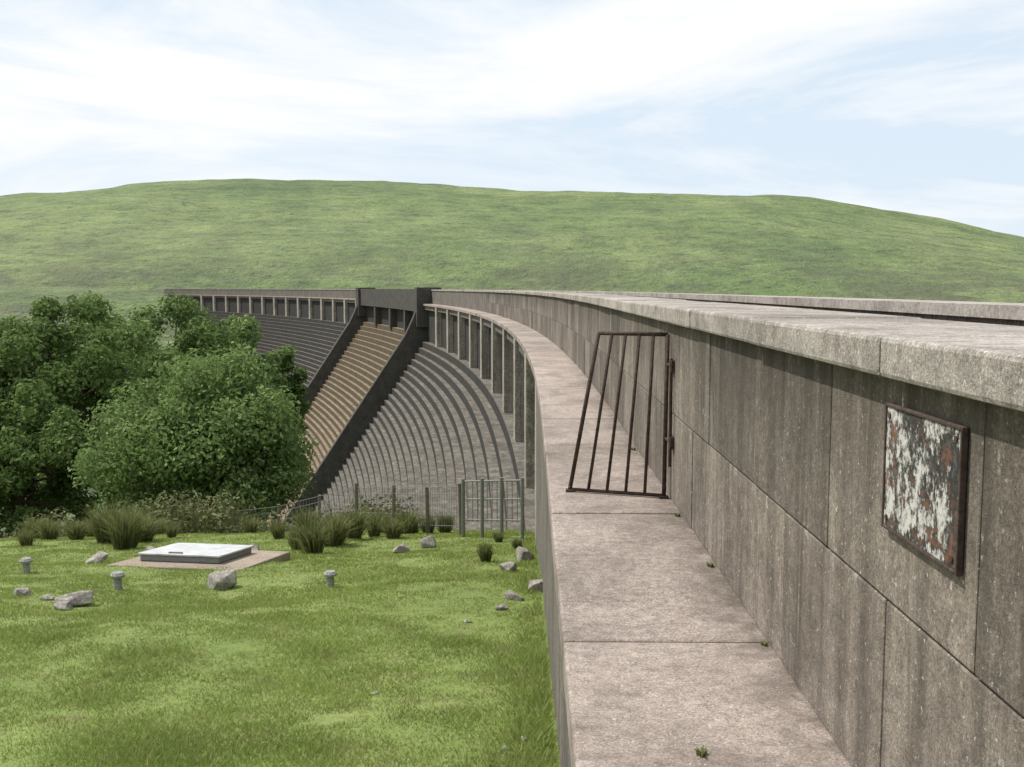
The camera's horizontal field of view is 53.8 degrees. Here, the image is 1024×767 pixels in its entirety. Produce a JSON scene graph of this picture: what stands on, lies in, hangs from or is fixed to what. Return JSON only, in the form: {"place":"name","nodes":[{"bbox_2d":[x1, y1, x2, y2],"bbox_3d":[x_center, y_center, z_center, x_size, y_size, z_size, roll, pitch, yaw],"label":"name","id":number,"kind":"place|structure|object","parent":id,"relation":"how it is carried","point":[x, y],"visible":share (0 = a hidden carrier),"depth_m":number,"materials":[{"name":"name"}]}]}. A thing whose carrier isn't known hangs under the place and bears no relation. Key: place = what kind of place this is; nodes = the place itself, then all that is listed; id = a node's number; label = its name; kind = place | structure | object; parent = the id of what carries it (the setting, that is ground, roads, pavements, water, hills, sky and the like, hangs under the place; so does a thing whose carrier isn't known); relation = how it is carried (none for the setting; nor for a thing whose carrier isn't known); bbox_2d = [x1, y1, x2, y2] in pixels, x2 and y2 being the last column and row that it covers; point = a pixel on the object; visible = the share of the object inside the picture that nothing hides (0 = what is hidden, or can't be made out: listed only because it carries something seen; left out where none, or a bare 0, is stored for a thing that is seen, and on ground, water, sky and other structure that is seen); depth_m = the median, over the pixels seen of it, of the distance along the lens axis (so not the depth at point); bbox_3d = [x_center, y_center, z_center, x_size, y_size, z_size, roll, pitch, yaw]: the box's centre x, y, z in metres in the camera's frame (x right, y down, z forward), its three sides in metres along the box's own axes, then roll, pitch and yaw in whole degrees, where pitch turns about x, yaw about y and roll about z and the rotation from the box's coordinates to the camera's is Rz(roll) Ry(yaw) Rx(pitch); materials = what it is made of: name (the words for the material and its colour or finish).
{"place":"outdoors","nodes":[
{"label":"outdoors","id":0,"kind":"place"},
{"bbox_2d":[0,528,560,766],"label":"ground","id":1,"kind":"structure","parent":0,"point":[333,718],"depth_m":7.79,"materials":[{"name":"green plant"}]},
{"bbox_2d":[0,359,18,414],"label":"alder tree","id":2,"kind":"object","parent":1,"relation":"on","point":[3,374],"visible":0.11,"depth_m":39.25,"materials":[{"name":"green plant"}]},
{"bbox_2d":[13,588,30,595],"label":"rock","id":3,"kind":"object","parent":1,"relation":"on","point":[23,591],"visible":0.64,"depth_m":11.12,"materials":[{"name":"stone"}]},
{"bbox_2d":[19,557,32,572],"bbox_3d":[-6.546,2.503,13.608,0.170,0.305,0.170,0,5,1],"label":"marker stud","id":4,"kind":"object","parent":1,"relation":"on","point":[25,562],"visible":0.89,"depth_m":13.56,"materials":[{"name":"concrete"}]},
{"bbox_2d":[13,527,40,546],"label":"rush tussock","id":5,"kind":"object","parent":1,"relation":"on","point":[26,537],"visible":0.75,"depth_m":18.45,"materials":[{"name":"green plant"}]},
{"bbox_2d":[16,515,45,538],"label":"rush tussock","id":6,"kind":"object","parent":1,"relation":"on","point":[27,525],"visible":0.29,"depth_m":21.00,"materials":[{"name":"green plant"}]},
{"bbox_2d":[29,514,60,528],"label":"rush tussock","id":7,"kind":"object","parent":1,"relation":"on","point":[48,521],"visible":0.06,"depth_m":22.13,"materials":[{"name":"green plant"}]},
{"bbox_2d":[26,516,65,539],"bbox_3d":[-9.216,2.895,20.031,0.818,0.537,0.827,-3,6,-29],"label":"rush tussock","id":8,"kind":"object","parent":1,"relation":"on","point":[50,532],"visible":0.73,"depth_m":19.94,"materials":[{"name":"green plant"}]},
{"bbox_2d":[40,594,54,600],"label":"rock","id":9,"kind":"object","parent":1,"relation":"on","point":[48,597],"visible":0.92,"depth_m":10.91,"materials":[{"name":"stone"}]},
{"bbox_2d":[0,379,101,536],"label":"alder tree","id":10,"kind":"object","parent":1,"relation":"on","point":[37,431],"visible":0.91,"depth_m":33.43,"materials":[{"name":"green plant"}]},
{"bbox_2d":[53,601,72,610],"bbox_3d":[-4.615,2.296,10.398,0.206,0.111,0.173,6,16,20],"label":"rock","id":11,"kind":"object","parent":1,"relation":"on","point":[64,605],"visible":0.86,"depth_m":10.34,"materials":[{"name":"stone"}]},
{"bbox_2d":[54,590,92,606],"bbox_3d":[-4.608,2.285,10.645,0.384,0.184,0.332,-6,5,2],"label":"rock","id":12,"kind":"object","parent":1,"relation":"on","point":[78,598],"visible":0.67,"depth_m":10.57,"materials":[{"name":"stone"}]},
{"bbox_2d":[56,517,91,539],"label":"rush tussock","id":13,"kind":"object","parent":1,"relation":"on","point":[73,533],"visible":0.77,"depth_m":19.41,"materials":[{"name":"green plant"}]},
{"bbox_2d":[0,294,154,525],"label":"alder tree","id":14,"kind":"object","parent":1,"relation":"on","point":[99,373],"visible":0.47,"depth_m":39.72,"materials":[{"name":"green plant"}]},
{"bbox_2d":[77,515,94,536],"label":"rush tussock","id":15,"kind":"object","parent":1,"relation":"on","point":[88,529],"visible":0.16,"depth_m":21.42,"materials":[{"name":"green plant"}]},
{"bbox_2d":[84,551,108,563],"bbox_3d":[-6.152,2.592,14.917,0.323,0.164,0.431,-17,10,-41],"label":"rock","id":16,"kind":"object","parent":1,"relation":"on","point":[99,556],"visible":0.9,"depth_m":14.81,"materials":[{"name":"stone"}]},
{"bbox_2d":[77,496,131,542],"bbox_3d":[-7.631,2.588,18.941,1.185,0.929,1.135,4,10,31],"label":"rush tussock","id":17,"kind":"object","parent":1,"relation":"on","point":[98,535],"visible":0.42,"depth_m":18.83,"materials":[{"name":"green plant"}]},
{"bbox_2d":[34,290,186,514],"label":"alder tree","id":18,"kind":"object","parent":1,"relation":"on","point":[136,348],"visible":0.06,"depth_m":45.36,"materials":[{"name":"green plant"}]},
{"bbox_2d":[110,571,124,589],"bbox_3d":[-4.627,2.366,11.855,0.170,0.305,0.170,0,5,1],"label":"marker stud","id":19,"kind":"object","parent":1,"relation":"on","point":[117,576],"visible":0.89,"depth_m":11.81,"materials":[{"name":"concrete"}]},
{"bbox_2d":[93,500,156,549],"bbox_3d":[-6.889,2.537,17.956,1.200,0.953,1.216,2,5,-8],"label":"rush tussock","id":20,"kind":"object","parent":1,"relation":"on","point":[125,532],"visible":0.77,"depth_m":17.82,"materials":[{"name":"green plant"}]},
{"bbox_2d":[122,505,149,521],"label":"rush tussock","id":21,"kind":"object","parent":1,"relation":"on","point":[134,512],"visible":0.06,"depth_m":21.61,"materials":[{"name":"green plant"}]},
{"bbox_2d":[145,546,154,550],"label":"rock","id":22,"kind":"object","parent":1,"relation":"on","point":[148,548],"visible":0.25,"depth_m":16.89,"materials":[{"name":"stone"}]},
{"bbox_2d":[138,513,168,541],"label":"rush tussock","id":23,"kind":"object","parent":1,"relation":"on","point":[151,532],"visible":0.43,"depth_m":19.03,"materials":[{"name":"green plant"}]},
{"bbox_2d":[148,517,175,534],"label":"rush tussock","id":24,"kind":"object","parent":1,"relation":"on","point":[162,530],"visible":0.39,"depth_m":21.97,"materials":[{"name":"green plant"}]},
{"bbox_2d":[76,292,257,520],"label":"alder tree","id":25,"kind":"object","parent":1,"relation":"on","point":[206,331],"visible":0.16,"depth_m":51.61,"materials":[{"name":"green plant"}]},
{"bbox_2d":[161,522,180,537],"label":"rush tussock","id":26,"kind":"object","parent":1,"relation":"on","point":[171,532],"visible":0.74,"depth_m":19.93,"materials":[{"name":"green plant"}]},
{"bbox_2d":[65,341,319,526],"bbox_3d":[-9.913,2.967,32.554,7.816,8.695,7.070,0,5,1],"label":"willow tree","id":27,"kind":"object","parent":1,"relation":"on","point":[247,435],"visible":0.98,"depth_m":30.52,"materials":[{"name":"green plant"}]},
{"bbox_2d":[107,543,289,570],"bbox_3d":[-4.582,2.795,14.990,1.950,0.707,2.000,1,-2,8],"label":"inspection chamber","id":28,"kind":"object","parent":1,"relation":"on","point":[188,556],"visible":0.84,"depth_m":14.57,"materials":[{"name":"concrete"}]},
{"bbox_2d":[0,489,420,537],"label":"bank scrub","id":29,"kind":"object","parent":1,"relation":"on","point":[196,522],"visible":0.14,"depth_m":24.33,"materials":[{"name":"green plant"}]},
{"bbox_2d":[207,569,236,589],"bbox_3d":[-3.538,2.435,12.355,0.392,0.269,0.306,-5,7,-43],"label":"rock","id":30,"kind":"object","parent":1,"relation":"on","point":[222,579],"visible":0.76,"depth_m":12.27,"materials":[{"name":"stone"}]},
{"bbox_2d":[237,514,261,532],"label":"rush tussock","id":31,"kind":"object","parent":1,"relation":"on","point":[250,526],"visible":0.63,"depth_m":21.43,"materials":[{"name":"green plant"}]},
{"bbox_2d":[250,543,259,549],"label":"rock","id":32,"kind":"object","parent":1,"relation":"on","point":[256,547],"visible":0.24,"depth_m":16.93,"materials":[{"name":"stone"}]},
{"bbox_2d":[224,314,295,531],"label":"alder tree","id":33,"kind":"object","parent":1,"relation":"on","point":[243,327],"visible":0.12,"depth_m":55.41,"materials":[{"name":"green plant"}]},
{"bbox_2d":[266,518,289,538],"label":"rush tussock","id":34,"kind":"object","parent":1,"relation":"on","point":[276,529],"visible":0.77,"depth_m":19.37,"materials":[{"name":"green plant"}]},
{"bbox_2d":[267,351,312,518],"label":"alder tree","id":35,"kind":"object","parent":1,"relation":"on","point":[298,389],"visible":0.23,"depth_m":58.09,"materials":[{"name":"green plant"}]},
{"bbox_2d":[279,526,311,549],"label":"rush tussock","id":36,"kind":"object","parent":1,"relation":"on","point":[291,541],"visible":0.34,"depth_m":17.82,"materials":[{"name":"green plant"}]},
{"bbox_2d":[284,504,324,530],"bbox_3d":[-4.375,2.900,21.444,1.001,0.736,1.044,6,7,20],"label":"rush tussock","id":37,"kind":"object","parent":1,"relation":"on","point":[310,516],"visible":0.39,"depth_m":21.36,"materials":[{"name":"green plant"}]},
{"bbox_2d":[286,514,336,553],"bbox_3d":[-3.397,2.588,17.167,0.995,0.741,1.008,-4,5,7],"label":"rush tussock","id":38,"kind":"object","parent":1,"relation":"on","point":[313,541],"visible":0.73,"depth_m":17.09,"materials":[{"name":"green plant"}]},
{"bbox_2d":[324,570,336,587],"bbox_3d":[-2.253,2.478,12.528,0.170,0.305,0.170,0,5,1],"label":"marker stud","id":39,"kind":"object","parent":1,"relation":"on","point":[330,575],"visible":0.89,"depth_m":12.48,"materials":[{"name":"concrete"}]},
{"bbox_2d":[303,512,358,545],"bbox_3d":[-3.256,2.642,18.407,1.233,0.705,1.182,2,0,-9],"label":"rush tussock","id":40,"kind":"object","parent":1,"relation":"on","point":[340,533],"visible":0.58,"depth_m":18.29,"materials":[{"name":"green plant"}]},
{"bbox_2d":[320,511,353,526],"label":"rush tussock","id":41,"kind":"object","parent":1,"relation":"on","point":[332,516],"visible":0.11,"depth_m":21.39,"materials":[{"name":"green plant"}]},
{"bbox_2d":[232,483,461,535],"bbox_3d":[-3.824,3.231,22.985,8.260,3.099,0.678,5,7,42],"label":"wire fence","id":42,"kind":"object","parent":1,"relation":"on","point":[428,525],"visible":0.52,"depth_m":21.94,"materials":[{"name":"metal"}]},
{"bbox_2d":[330,504,377,538],"bbox_3d":[-3.022,2.659,19.364,0.965,0.738,0.924,4,11,20],"label":"rush tussock","id":43,"kind":"object","parent":1,"relation":"on","point":[359,523],"visible":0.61,"depth_m":19.29,"materials":[{"name":"green plant"}]},
{"bbox_2d":[365,512,387,536],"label":"rush tussock","id":44,"kind":"object","parent":1,"relation":"on","point":[375,529],"visible":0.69,"depth_m":19.84,"materials":[{"name":"green plant"}]},
{"bbox_2d":[364,508,390,532],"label":"rush tussock","id":45,"kind":"object","parent":1,"relation":"on","point":[379,515],"visible":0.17,"depth_m":21.93,"materials":[{"name":"green plant"}]},
{"bbox_2d":[377,514,411,538],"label":"rush tussock","id":46,"kind":"object","parent":1,"relation":"on","point":[393,529],"visible":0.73,"depth_m":19.30,"materials":[{"name":"green plant"}]},
{"bbox_2d":[393,543,409,552],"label":"rock","id":47,"kind":"object","parent":1,"relation":"on","point":[402,548],"visible":0.99,"depth_m":16.74,"materials":[{"name":"stone"}]},
{"bbox_2d":[387,506,431,533],"bbox_3d":[-2.166,2.841,20.890,1.113,0.647,1.142,-10,5,-39],"label":"rush tussock","id":48,"kind":"object","parent":1,"relation":"on","point":[410,517],"visible":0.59,"depth_m":20.80,"materials":[{"name":"green plant"}]},
{"bbox_2d":[420,536,435,547],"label":"rock","id":49,"kind":"object","parent":1,"relation":"on","point":[428,542],"visible":0.75,"depth_m":17.80,"materials":[{"name":"stone"}]},
{"bbox_2d":[417,513,439,532],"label":"rush tussock","id":50,"kind":"object","parent":1,"relation":"on","point":[423,528],"visible":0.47,"depth_m":21.58,"materials":[{"name":"green plant"}]},
{"bbox_2d":[433,509,457,532],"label":"rush tussock","id":51,"kind":"object","parent":1,"relation":"on","point":[446,529],"visible":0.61,"depth_m":21.83,"materials":[{"name":"green plant"}]},
{"bbox_2d":[472,537,497,561],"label":"rush tussock","id":52,"kind":"object","parent":1,"relation":"on","point":[485,553],"visible":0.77,"depth_m":14.76,"materials":[{"name":"green plant"}]},
{"bbox_2d":[461,477,523,538],"bbox_3d":[-0.376,2.507,19.079,1.531,1.648,0.070,4,7,39],"label":"metal railing","id":53,"kind":"object","parent":1,"relation":"on","point":[482,499],"visible":0.93,"depth_m":19.13,"materials":[{"name":"metal"}]},
{"bbox_2d":[491,530,505,541],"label":"rush tussock","id":54,"kind":"object","parent":1,"relation":"on","point":[498,538],"visible":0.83,"depth_m":18.10,"materials":[{"name":"green plant"}]},
{"bbox_2d":[495,603,508,610],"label":"rock","id":55,"kind":"object","parent":1,"relation":"on","point":[503,606],"visible":1,"depth_m":10.13,"materials":[{"name":"stone"}]},
{"bbox_2d":[499,561,516,571],"bbox_3d":[-0.042,2.465,13.498,0.185,0.156,0.303,-12,0,-29],"label":"rock","id":56,"kind":"object","parent":1,"relation":"on","point":[509,565],"visible":0.78,"depth_m":13.41,"materials":[{"name":"stone"}]},
{"bbox_2d":[504,590,523,600],"bbox_3d":[0.031,2.301,10.864,0.146,0.118,0.265,-5,8,-45],"label":"rock","id":57,"kind":"object","parent":1,"relation":"on","point":[510,595],"visible":0.85,"depth_m":10.82,"materials":[{"name":"stone"}]},
{"bbox_2d":[508,536,523,547],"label":"rush tussock","id":58,"kind":"object","parent":1,"relation":"on","point":[517,542],"visible":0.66,"depth_m":16.80,"materials":[{"name":"green plant"}]},
{"bbox_2d":[516,546,534,560],"bbox_3d":[0.183,2.547,14.912,0.268,0.278,0.286,-4,7,-35],"label":"rock","id":59,"kind":"object","parent":1,"relation":"on","point":[523,553],"visible":0.62,"depth_m":14.81,"materials":[{"name":"stone"}]},
{"bbox_2d":[528,579,542,592],"bbox_3d":[0.329,2.326,11.563,0.262,0.172,0.305,-9,-6,19],"label":"rock","id":60,"kind":"object","parent":1,"relation":"on","point":[535,585],"visible":0.37,"depth_m":11.46,"materials":[{"name":"stone"}]},
{"bbox_2d":[0,178,1023,538],"bbox_3d":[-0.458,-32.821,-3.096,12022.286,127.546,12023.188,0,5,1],"label":"moorland hill","id":61,"kind":"structure","parent":0,"point":[126,248],"depth_m":446.61,"materials":[{"name":"green plant"}]},
{"bbox_2d":[161,287,1023,766],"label":"concrete dam","id":62,"kind":"structure","parent":61,"relation":"on","point":[883,647],"depth_m":4.35,"materials":[{"name":"grey concrete"}]},
{"bbox_2d":[566,331,674,498],"bbox_3d":[0.783,0.219,7.182,0.841,1.175,0.185,3,6,28],"label":"iron gate guard","id":63,"kind":"object","parent":62,"relation":"on","point":[668,382],"visible":1,"depth_m":7.17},
{"bbox_2d":[695,745,707,756],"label":"ledge weed","id":64,"kind":"object","parent":62,"relation":"on","point":[703,751],"visible":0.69,"depth_m":3.22,"materials":[{"name":"green plant"}]},
{"bbox_2d":[707,561,713,566],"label":"ledge weed","id":65,"kind":"object","parent":62,"relation":"on","point":[711,564],"visible":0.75,"depth_m":5.40,"materials":[{"name":"green plant"}]},
{"bbox_2d":[881,402,968,575],"bbox_3d":[1.029,0.247,2.542,0.016,0.346,0.496,0,5,1],"label":"wall sign","id":66,"kind":"object","parent":62,"relation":"attached to","point":[925,457],"visible":1,"depth_m":2.49,"materials":[{"name":"metal"}]},
{"bbox_2d":[0,0,1023,236],"label":"sky","id":67,"kind":"structure","parent":0,"point":[908,106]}
]}

